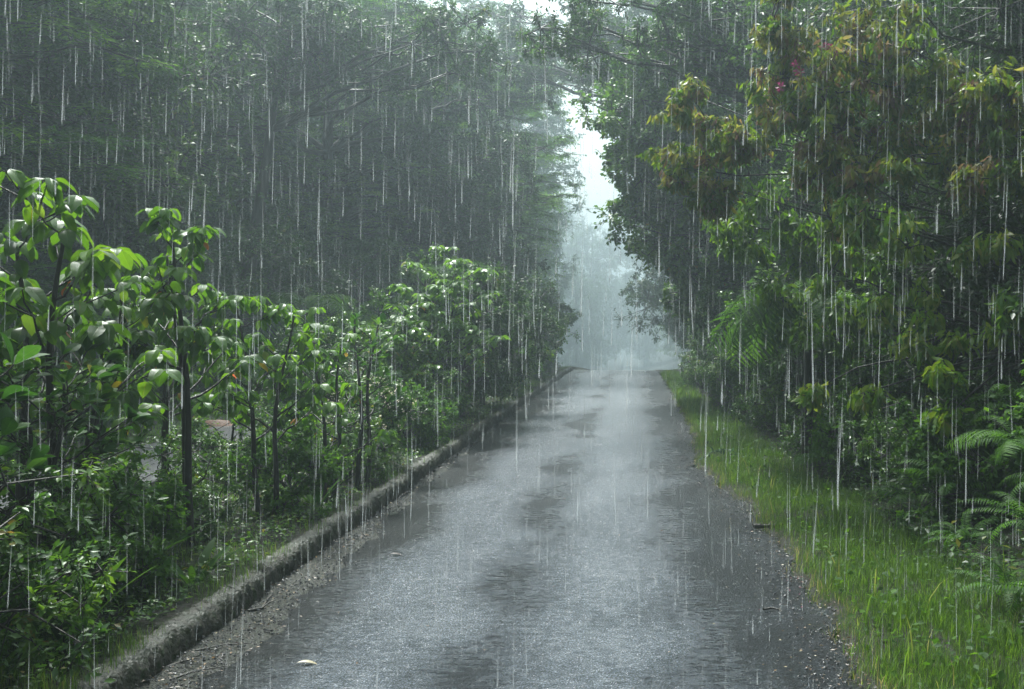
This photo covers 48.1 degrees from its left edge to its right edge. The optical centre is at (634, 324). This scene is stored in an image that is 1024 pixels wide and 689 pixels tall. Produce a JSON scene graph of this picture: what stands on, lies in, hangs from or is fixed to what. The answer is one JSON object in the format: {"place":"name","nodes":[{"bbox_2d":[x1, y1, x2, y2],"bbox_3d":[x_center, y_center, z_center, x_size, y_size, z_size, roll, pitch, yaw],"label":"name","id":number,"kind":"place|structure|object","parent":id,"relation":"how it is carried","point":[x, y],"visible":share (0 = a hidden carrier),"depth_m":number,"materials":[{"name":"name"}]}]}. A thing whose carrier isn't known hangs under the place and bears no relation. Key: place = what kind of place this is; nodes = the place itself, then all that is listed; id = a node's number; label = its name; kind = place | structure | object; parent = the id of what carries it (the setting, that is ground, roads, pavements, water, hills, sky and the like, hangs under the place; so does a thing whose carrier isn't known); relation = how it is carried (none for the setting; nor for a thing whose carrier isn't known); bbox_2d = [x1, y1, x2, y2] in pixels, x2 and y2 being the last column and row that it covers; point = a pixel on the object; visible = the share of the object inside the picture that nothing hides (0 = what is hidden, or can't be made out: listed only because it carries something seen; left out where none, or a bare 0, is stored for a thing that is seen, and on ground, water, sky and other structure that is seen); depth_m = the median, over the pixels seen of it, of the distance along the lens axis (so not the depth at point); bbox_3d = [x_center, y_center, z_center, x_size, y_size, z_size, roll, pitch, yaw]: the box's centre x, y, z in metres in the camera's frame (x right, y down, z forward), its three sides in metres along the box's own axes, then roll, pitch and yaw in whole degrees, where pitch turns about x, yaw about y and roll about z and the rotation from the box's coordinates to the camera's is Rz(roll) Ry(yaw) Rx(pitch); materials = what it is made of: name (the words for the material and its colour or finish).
{"place":"outdoors","nodes":[
{"label":"outdoors","id":0,"kind":"place"},
{"bbox_2d":[0,374,435,516],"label":"path","id":1,"kind":"structure","parent":0,"point":[153,463],"depth_m":12.84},
{"bbox_2d":[170,0,675,340],"label":"sky","id":2,"kind":"structure","parent":0,"point":[597,190],"materials":[{"name":"white"}]},
{"bbox_2d":[0,316,1023,688],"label":"ground","id":3,"kind":"structure","parent":0,"point":[618,362],"depth_m":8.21,"materials":[{"name":"plant"}]},
{"bbox_2d":[0,299,55,495],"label":"oval leaved sapling","id":4,"kind":"object","parent":3,"relation":"on","point":[9,424],"visible":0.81,"depth_m":5.16,"materials":[{"name":"green plant"}]},
{"bbox_2d":[0,160,97,376],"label":"forest shrub","id":5,"kind":"object","parent":3,"relation":"on","point":[9,199],"visible":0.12,"depth_m":19.29,"materials":[{"name":"green plant"}]},
{"bbox_2d":[0,357,123,456],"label":"shrub","id":6,"kind":"object","parent":3,"relation":"on","point":[81,437],"visible":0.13,"depth_m":12.81,"materials":[{"name":"green plant"}]},
{"bbox_2d":[0,431,136,682],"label":"shrub","id":7,"kind":"object","parent":3,"relation":"on","point":[23,587],"visible":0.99,"depth_m":4.66,"materials":[{"name":"green plant"}]},
{"bbox_2d":[0,332,157,556],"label":"oval leaved sapling","id":8,"kind":"object","parent":3,"relation":"on","point":[60,415],"visible":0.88,"depth_m":6.05,"materials":[{"name":"green plant"}]},
{"bbox_2d":[0,428,167,647],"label":"shrub","id":9,"kind":"object","parent":3,"relation":"on","point":[80,524],"visible":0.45,"depth_m":5.86,"materials":[{"name":"green plant"}]},
{"bbox_2d":[0,168,183,545],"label":"broad leaved sapling","id":10,"kind":"object","parent":3,"relation":"on","point":[97,264],"visible":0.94,"depth_m":6.25,"materials":[{"name":"green plant"}]},
{"bbox_2d":[0,437,191,602],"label":"shrub","id":11,"kind":"object","parent":3,"relation":"on","point":[160,514],"visible":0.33,"depth_m":6.67,"materials":[{"name":"green plant"}]},
{"bbox_2d":[11,288,195,491],"bbox_3d":[-3.403,0.711,7.298,1.044,1.912,1.159,0,0,0],"label":"broad leaved sapling","id":12,"kind":"object","parent":3,"relation":"on","point":[163,305],"visible":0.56,"depth_m":7.32,"materials":[{"name":"green plant"}]},
{"bbox_2d":[0,0,207,372],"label":"layered tree","id":13,"kind":"object","parent":3,"relation":"on","point":[29,146],"visible":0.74,"depth_m":17.85,"materials":[{"name":"green plant"}]},
{"bbox_2d":[21,262,199,409],"bbox_3d":[-8.631,0.366,18.654,2.779,3.021,2.939,0,0,25],"label":"forest shrub","id":14,"kind":"object","parent":3,"relation":"on","point":[70,357],"visible":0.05,"depth_m":18.28,"materials":[{"name":"green plant"}]},
{"bbox_2d":[0,0,272,364],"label":"broadleaf tree","id":15,"kind":"object","parent":3,"relation":"on","point":[117,206],"visible":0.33,"depth_m":21.23,"materials":[{"name":"green plant"}]},
{"bbox_2d":[62,428,249,541],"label":"shrub","id":16,"kind":"object","parent":3,"relation":"on","point":[200,497],"visible":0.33,"depth_m":8.05,"materials":[{"name":"green plant"}]},
{"bbox_2d":[8,0,312,328],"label":"layered tree","id":17,"kind":"object","parent":3,"relation":"on","point":[233,114],"visible":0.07,"depth_m":29.57,"materials":[{"name":"green plant"}]},
{"bbox_2d":[23,0,305,320],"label":"forest tree","id":18,"kind":"object","parent":3,"relation":"on","point":[286,152],"visible":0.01,"depth_m":35.68,"materials":[{"name":"green plant"}]},
{"bbox_2d":[99,289,243,492],"bbox_3d":[-4.009,0.669,9.723,1.038,1.931,1.098,0,0,14],"label":"broad leaved sapling","id":19,"kind":"object","parent":3,"relation":"on","point":[217,331],"visible":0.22,"depth_m":9.70,"materials":[{"name":"green plant"}]},
{"bbox_2d":[115,206,261,550],"bbox_3d":[-3.048,0.437,7.678,0.947,2.390,1.062,0,0,0],"label":"broad leaved sapling","id":20,"kind":"object","parent":3,"relation":"on","point":[201,349],"visible":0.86,"depth_m":7.57,"materials":[{"name":"green plant"}]},
{"bbox_2d":[157,537,245,583],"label":"strap leaved plant","id":21,"kind":"object","parent":3,"relation":"on","point":[207,550],"visible":0.76,"depth_m":6.99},
{"bbox_2d":[132,221,284,398],"bbox_3d":[-8.365,-0.048,21.953,3.139,3.959,3.522,0,0,19],"label":"forest shrub","id":22,"kind":"object","parent":3,"relation":"on","point":[208,274],"visible":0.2,"depth_m":21.78,"materials":[{"name":"green plant"}]},
{"bbox_2d":[151,386,304,476],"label":"shrub","id":23,"kind":"object","parent":3,"relation":"on","point":[198,422],"visible":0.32,"depth_m":11.02,"materials":[{"name":"green plant"}]},
{"bbox_2d":[143,168,342,372],"bbox_3d":[-9.672,-0.830,28.048,4.650,5.865,5.217,0,0,-1],"label":"forest shrub","id":24,"kind":"object","parent":3,"relation":"on","point":[225,221],"visible":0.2,"depth_m":27.93,"materials":[{"name":"green plant"}]},
{"bbox_2d":[180,290,343,518],"bbox_3d":[-2.878,0.693,9.096,1.282,1.928,0.942,0,0,-43],"label":"broad leaved sapling","id":25,"kind":"object","parent":3,"relation":"on","point":[276,381],"visible":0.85,"depth_m":9.11,"materials":[{"name":"green plant"}]},
{"bbox_2d":[190,214,356,389],"bbox_3d":[-8.244,-0.221,25.452,3.913,4.398,3.488,0,0,8],"label":"forest shrub","id":26,"kind":"object","parent":3,"relation":"on","point":[302,288],"visible":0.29,"depth_m":25.23,"materials":[{"name":"green plant"}]},
{"bbox_2d":[0,374,549,688],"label":"ground cover","id":27,"kind":"object","parent":3,"relation":"on","point":[132,603],"visible":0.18,"depth_m":7.42,"materials":[{"name":"green plant"}]},
{"bbox_2d":[216,417,352,516],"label":"shrub","id":28,"kind":"object","parent":3,"relation":"on","point":[314,464],"visible":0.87,"depth_m":9.30,"materials":[{"name":"green plant"}]},
{"bbox_2d":[242,291,361,376],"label":"tree fern","id":29,"kind":"object","parent":3,"relation":"on","point":[324,300],"visible":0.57,"depth_m":22.79,"materials":[{"name":"green plant"}]},
{"bbox_2d":[234,315,371,443],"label":"kerb shrub","id":30,"kind":"object","parent":3,"relation":"on","point":[254,374],"visible":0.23,"depth_m":13.32,"materials":[{"name":"green plant"}]},
{"bbox_2d":[163,0,476,335],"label":"layered tree","id":31,"kind":"object","parent":3,"relation":"on","point":[316,182],"visible":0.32,"depth_m":32.24,"materials":[{"name":"green plant"}]},
{"bbox_2d":[67,367,572,688],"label":"kerb","id":32,"kind":"structure","parent":3,"relation":"on","point":[184,630],"depth_m":6.97,"materials":[{"name":"concrete"}]},
{"bbox_2d":[154,0,485,349],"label":"forest tree","id":33,"kind":"object","parent":3,"relation":"on","point":[302,141],"visible":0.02,"depth_m":41.20,"materials":[{"name":"green plant"}]},
{"bbox_2d":[145,0,515,393],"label":"arching tree","id":34,"kind":"object","parent":3,"relation":"on","point":[308,64],"visible":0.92,"depth_m":24.20,"materials":[{"name":"green plant"}]},
{"bbox_2d":[261,346,407,452],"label":"flowering shrub","id":35,"kind":"object","parent":3,"relation":"on","point":[349,369],"visible":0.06,"depth_m":13.22,"materials":[{"name":"green plant"}]},
{"bbox_2d":[277,333,395,502],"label":"broad leaved sapling","id":36,"kind":"object","parent":3,"relation":"on","point":[338,439],"visible":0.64,"depth_m":10.24,"materials":[{"name":"green plant"}]},
{"bbox_2d":[294,402,404,483],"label":"shrub","id":37,"kind":"object","parent":3,"relation":"on","point":[375,465],"visible":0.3,"depth_m":11.13,"materials":[{"name":"green plant"}]},
{"bbox_2d":[283,214,422,369],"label":"forest shrub","id":38,"kind":"object","parent":3,"relation":"on","point":[373,265],"visible":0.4,"depth_m":28.56,"materials":[{"name":"green plant"}]},
{"bbox_2d":[284,287,428,416],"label":"kerb shrub","id":39,"kind":"object","parent":3,"relation":"on","point":[378,296],"visible":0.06,"depth_m":17.10,"materials":[{"name":"green plant"}]},
{"bbox_2d":[138,369,579,688],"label":"gravel shoulder","id":40,"kind":"object","parent":3,"relation":"on","point":[263,636],"visible":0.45,"depth_m":6.60},
{"bbox_2d":[324,311,408,487],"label":"oval leaved sapling","id":41,"kind":"object","parent":3,"relation":"on","point":[355,324],"visible":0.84,"depth_m":10.82,"materials":[{"name":"green plant"}]},
{"bbox_2d":[321,359,443,464],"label":"flowering shrub","id":42,"kind":"object","parent":3,"relation":"on","point":[389,417],"visible":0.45,"depth_m":12.11,"materials":[{"name":"green plant"}]},
{"bbox_2d":[335,314,444,431],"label":"umbrella shrub","id":43,"kind":"object","parent":3,"relation":"on","point":[397,321],"visible":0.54,"depth_m":15.27,"materials":[{"name":"green plant"}]},
{"bbox_2d":[382,379,458,454],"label":"shrub","id":44,"kind":"object","parent":3,"relation":"on","point":[427,432],"visible":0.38,"depth_m":14.17,"materials":[{"name":"green plant"}]},
{"bbox_2d":[362,320,488,436],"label":"kerb shrub","id":45,"kind":"object","parent":3,"relation":"on","point":[451,393],"visible":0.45,"depth_m":15.84,"materials":[{"name":"green plant"}]},
{"bbox_2d":[298,1,553,365],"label":"broadleaf tree","id":46,"kind":"object","parent":3,"relation":"on","point":[444,228],"visible":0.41,"depth_m":33.75,"materials":[{"name":"green plant"}]},
{"bbox_2d":[300,62,586,295],"bbox_3d":[-6.119,-3.597,38.194,9.086,10.872,8.753,0,0,27],"label":"layered tree","id":47,"kind":"object","parent":3,"relation":"on","point":[516,97],"visible":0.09,"depth_m":37.47,"materials":[{"name":"green plant"}]},
{"bbox_2d":[379,245,511,429],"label":"umbrella shrub","id":48,"kind":"object","parent":3,"relation":"on","point":[447,326],"visible":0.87,"depth_m":16.77,"materials":[{"name":"green plant"}]},
{"bbox_2d":[339,7,585,283],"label":"layered tree","id":49,"kind":"object","parent":3,"relation":"on","point":[538,136],"visible":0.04,"depth_m":46.49,"materials":[{"name":"green plant"}]},
{"bbox_2d":[396,242,540,418],"bbox_3d":[-2.884,0.273,18.933,2.558,3.226,2.869,0,0,10],"label":"kerb shrub","id":50,"kind":"object","parent":3,"relation":"on","point":[494,320],"visible":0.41,"depth_m":18.97,"materials":[{"name":"green plant"}]},
{"bbox_2d":[446,259,565,406],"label":"kerb shrub","id":51,"kind":"object","parent":3,"relation":"on","point":[524,359],"visible":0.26,"depth_m":21.43,"materials":[{"name":"green plant"}]},
{"bbox_2d":[457,154,566,342],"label":"broadleaf tree","id":52,"kind":"object","parent":3,"relation":"on","point":[543,249],"visible":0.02,"depth_m":58.92,"materials":[{"name":"green plant"}]},
{"bbox_2d":[443,0,585,272],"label":"layered tree","id":53,"kind":"object","parent":3,"relation":"on","point":[540,163],"visible":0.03,"depth_m":69.58,"materials":[{"name":"green plant"}]},
{"bbox_2d":[460,20,597,314],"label":"forest tree","id":54,"kind":"object","parent":3,"relation":"on","point":[540,128],"visible":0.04,"depth_m":90.72,"materials":[{"name":"green plant"}]},
{"bbox_2d":[492,269,567,383],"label":"kerb shrub","id":55,"kind":"object","parent":3,"relation":"on","point":[553,334],"visible":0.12,"depth_m":28.11,"materials":[{"name":"green plant"}]},
{"bbox_2d":[541,195,584,348],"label":"broadleaf tree","id":56,"kind":"object","parent":3,"relation":"on","point":[566,278],"visible":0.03,"depth_m":107.58,"materials":[{"name":"green plant"}]},
{"bbox_2d":[555,270,614,368],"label":"distant tree","id":57,"kind":"object","parent":3,"relation":"on","point":[587,334],"visible":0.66,"depth_m":158.37,"materials":[{"name":"grey plant"}]},
{"bbox_2d":[463,0,718,361],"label":"arching tree","id":58,"kind":"object","parent":3,"relation":"on","point":[508,19],"visible":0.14,"depth_m":45.43,"materials":[{"name":"green plant"}]},
{"bbox_2d":[552,222,640,369],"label":"distant tree","id":59,"kind":"object","parent":3,"relation":"on","point":[575,243],"visible":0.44,"depth_m":202.15,"materials":[{"name":"grey plant"}]},
{"bbox_2d":[486,0,735,259],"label":"arching tree","id":60,"kind":"object","parent":3,"relation":"on","point":[529,79],"visible":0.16,"depth_m":36.37,"materials":[{"name":"green plant"}]},
{"bbox_2d":[611,247,677,366],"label":"distant tree","id":61,"kind":"object","parent":3,"relation":"on","point":[641,348],"visible":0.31,"depth_m":222.58,"materials":[{"name":"grey plant"}]},
{"bbox_2d":[612,223,700,365],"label":"broadleaf tree","id":62,"kind":"object","parent":3,"relation":"on","point":[653,295],"visible":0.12,"depth_m":56.85,"materials":[{"name":"green plant"}]},
{"bbox_2d":[659,369,711,409],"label":"verge grass","id":63,"kind":"structure","parent":3,"relation":"on","point":[670,377],"depth_m":26.65,"materials":[{"name":"plant"}]},
{"bbox_2d":[565,0,823,379],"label":"leaning tree","id":64,"kind":"object","parent":3,"relation":"on","point":[675,242],"visible":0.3,"depth_m":23.86,"materials":[{"name":"green plant"}]},
{"bbox_2d":[512,0,882,211],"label":"arching tree","id":65,"kind":"object","parent":3,"relation":"on","point":[688,23],"visible":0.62,"depth_m":19.04,"materials":[{"name":"green plant"}]},
{"bbox_2d":[676,347,735,390],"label":"verge shrub","id":66,"kind":"object","parent":3,"relation":"on","point":[694,374],"visible":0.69,"depth_m":27.80,"materials":[{"name":"green plant"}]},
{"bbox_2d":[674,296,745,371],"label":"bank shrub","id":67,"kind":"object","parent":3,"relation":"on","point":[698,346],"visible":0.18,"depth_m":30.83,"materials":[{"name":"green plant"}]},
{"bbox_2d":[702,359,763,412],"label":"verge shrub","id":68,"kind":"object","parent":3,"relation":"on","point":[716,384],"visible":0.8,"depth_m":21.39,"materials":[{"name":"green plant"}]},
{"bbox_2d":[688,229,789,399],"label":"bank shrub","id":69,"kind":"object","parent":3,"relation":"on","point":[748,271],"visible":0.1,"depth_m":22.08,"materials":[{"name":"green plant"}]},
{"bbox_2d":[705,268,837,411],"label":"bank shrub","id":70,"kind":"object","parent":3,"relation":"on","point":[787,384],"visible":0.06,"depth_m":18.61,"materials":[{"name":"green plant"}]},
{"bbox_2d":[728,370,816,430],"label":"verge shrub","id":71,"kind":"object","parent":3,"relation":"on","point":[760,408],"visible":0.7,"depth_m":17.35,"materials":[{"name":"green plant"}]},
{"bbox_2d":[705,278,896,466],"bbox_3d":[1.874,0.536,13.424,2.062,2.230,2.773,0,0,0],"label":"tree fern","id":72,"kind":"object","parent":3,"relation":"on","point":[760,315],"visible":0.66,"depth_m":12.74,"materials":[{"name":"green plant"}]},
{"bbox_2d":[697,123,943,405],"bbox_3d":[2.023,-0.412,12.566,2.629,3.926,2.453,0,0,21],"label":"green sapling","id":73,"kind":"object","parent":3,"relation":"on","point":[789,232],"visible":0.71,"depth_m":12.11,"materials":[{"name":"green plant"}]},
{"bbox_2d":[778,386,870,460],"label":"verge shrub","id":74,"kind":"object","parent":3,"relation":"on","point":[798,432],"visible":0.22,"depth_m":13.53,"materials":[{"name":"green plant"}]},
{"bbox_2d":[634,0,1023,246],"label":"bronze leaved tree","id":75,"kind":"object","parent":3,"relation":"on","point":[828,105],"visible":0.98,"depth_m":10.27,"materials":[{"name":"green plant"}]},
{"bbox_2d":[683,0,992,290],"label":"broadleaf tree","id":76,"kind":"object","parent":3,"relation":"on","point":[758,57],"visible":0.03,"depth_m":18.35,"materials":[{"name":"green plant"}]},
{"bbox_2d":[672,393,1023,688],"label":"verge grass","id":77,"kind":"structure","parent":3,"relation":"on","point":[937,618],"depth_m":7.43,"materials":[{"name":"plant"}]},
{"bbox_2d":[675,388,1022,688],"bbox_3d":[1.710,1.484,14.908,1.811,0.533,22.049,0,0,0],"label":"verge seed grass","id":78,"kind":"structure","parent":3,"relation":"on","point":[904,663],"depth_m":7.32,"materials":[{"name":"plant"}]},
{"bbox_2d":[737,41,965,410],"bbox_3d":[3.683,-1.313,17.069,4.299,6.245,4.679,0,0,25],"label":"broadleaf tree","id":79,"kind":"object","parent":3,"relation":"on","point":[805,205],"depth_m":17.01,"materials":[{"name":"green plant"}]},
{"bbox_2d":[688,403,1023,688],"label":"verge weeds","id":80,"kind":"object","parent":3,"relation":"on","point":[1001,674],"visible":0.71,"depth_m":7.23,"materials":[{"name":"plant"}]},
{"bbox_2d":[702,373,1023,633],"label":"bank cover","id":81,"kind":"object","parent":3,"relation":"on","point":[967,545],"visible":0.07,"depth_m":8.45,"materials":[{"name":"green plant"}]},
{"bbox_2d":[756,186,971,416],"bbox_3d":[3.209,-0.114,15.342,3.522,3.959,3.139,0,0,-43],"label":"bank shrub","id":82,"kind":"object","parent":3,"relation":"on","point":[828,373],"visible":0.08,"depth_m":14.98,"materials":[{"name":"green plant"}]},
{"bbox_2d":[805,382,924,479],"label":"verge shrub","id":83,"kind":"object","parent":3,"relation":"on","point":[835,441],"visible":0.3,"depth_m":11.65,"materials":[{"name":"green plant"}]},
{"bbox_2d":[745,9,1019,403],"bbox_3d":[3.652,-1.057,14.806,4.431,5.994,3.907,0,0,-7],"label":"broadleaf tree","id":84,"kind":"object","parent":3,"relation":"on","point":[880,197],"visible":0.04,"depth_m":14.27,"materials":[{"name":"green plant"}]},
{"bbox_2d":[800,229,1012,440],"bbox_3d":[3.193,0.359,12.479,2.664,2.895,2.816,0,0,42],"label":"bank shrub","id":85,"kind":"object","parent":3,"relation":"on","point":[860,379],"visible":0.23,"depth_m":11.97,"materials":[{"name":"green plant"}]},
{"bbox_2d":[790,105,1023,442],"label":"lime leaved sapling","id":86,"kind":"object","parent":3,"relation":"on","point":[995,246],"visible":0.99,"depth_m":9.37,"materials":[{"name":"green plant"}]},
{"bbox_2d":[793,0,1023,290],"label":"broadleaf tree","id":87,"kind":"object","parent":3,"relation":"on","point":[816,23],"visible":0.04,"depth_m":15.92,"materials":[{"name":"green plant"}]},
{"bbox_2d":[831,391,1008,498],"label":"verge shrub","id":88,"kind":"object","parent":3,"relation":"on","point":[885,456],"visible":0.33,"depth_m":10.11,"materials":[{"name":"green plant"}]},
{"bbox_2d":[851,28,1022,386],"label":"bank shrub","id":89,"kind":"object","parent":3,"relation":"on","point":[978,63],"visible":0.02,"depth_m":12.60,"materials":[{"name":"green plant"}]},
{"bbox_2d":[858,153,1023,448],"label":"bank shrub","id":90,"kind":"object","parent":3,"relation":"on","point":[1004,214],"visible":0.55,"depth_m":10.17,"materials":[{"name":"green plant"}]},
{"bbox_2d":[862,0,1023,418],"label":"broadleaf tree","id":91,"kind":"object","parent":3,"relation":"on","point":[1001,14],"visible":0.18,"depth_m":11.43,"materials":[{"name":"green plant"}]},
{"bbox_2d":[885,445,1013,519],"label":"ground fern","id":92,"kind":"object","parent":3,"relation":"on","point":[945,477],"visible":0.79,"depth_m":8.48,"materials":[{"name":"plant"}]},
{"bbox_2d":[895,374,1023,527],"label":"verge shrub","id":93,"kind":"object","parent":3,"relation":"on","point":[924,437],"visible":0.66,"depth_m":8.81,"materials":[{"name":"green plant"}]},
{"bbox_2d":[916,508,1020,553],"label":"ground fern","id":94,"kind":"object","parent":3,"relation":"on","point":[977,534],"visible":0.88,"depth_m":7.67,"materials":[{"name":"plant"}]},
{"bbox_2d":[938,546,1023,624],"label":"ground fern","id":95,"kind":"object","parent":3,"relation":"on","point":[1000,571],"visible":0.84,"depth_m":6.45,"materials":[{"name":"plant"}]},
{"bbox_2d":[940,415,1023,466],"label":"ground fern","id":96,"kind":"object","parent":3,"relation":"on","point":[973,440],"visible":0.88,"depth_m":7.92,"materials":[{"name":"plant"}]},
{"bbox_2d":[946,491,1023,550],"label":"ground fern","id":97,"kind":"object","parent":3,"relation":"on","point":[1012,512],"visible":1,"depth_m":6.92,"materials":[{"name":"plant"}]},
{"bbox_2d":[977,136,1023,367],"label":"bank shrub","id":98,"kind":"object","parent":3,"relation":"on","point":[1017,308],"visible":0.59,"depth_m":8.97,"materials":[{"name":"green plant"}]},
{"bbox_2d":[984,353,1023,491],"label":"verge shrub","id":99,"kind":"object","parent":3,"relation":"on","point":[1018,458],"visible":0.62,"depth_m":8.01,"materials":[{"name":"green plant"}]},
{"bbox_2d":[197,370,864,688],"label":"road","id":100,"kind":"structure","parent":0,"point":[552,592],"depth_m":7.41,"materials":[{"name":"asphalt"}]},
{"bbox_2d":[134,397,865,688],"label":"gravel stones","id":101,"kind":"object","parent":100,"relation":"on","point":[405,502],"visible":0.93,"depth_m":7.20,"materials":[{"name":"gravel"}]},
{"bbox_2d":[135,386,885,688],"bbox_3d":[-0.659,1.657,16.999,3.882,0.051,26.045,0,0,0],"label":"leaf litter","id":102,"kind":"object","parent":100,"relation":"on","point":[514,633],"visible":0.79,"depth_m":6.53,"materials":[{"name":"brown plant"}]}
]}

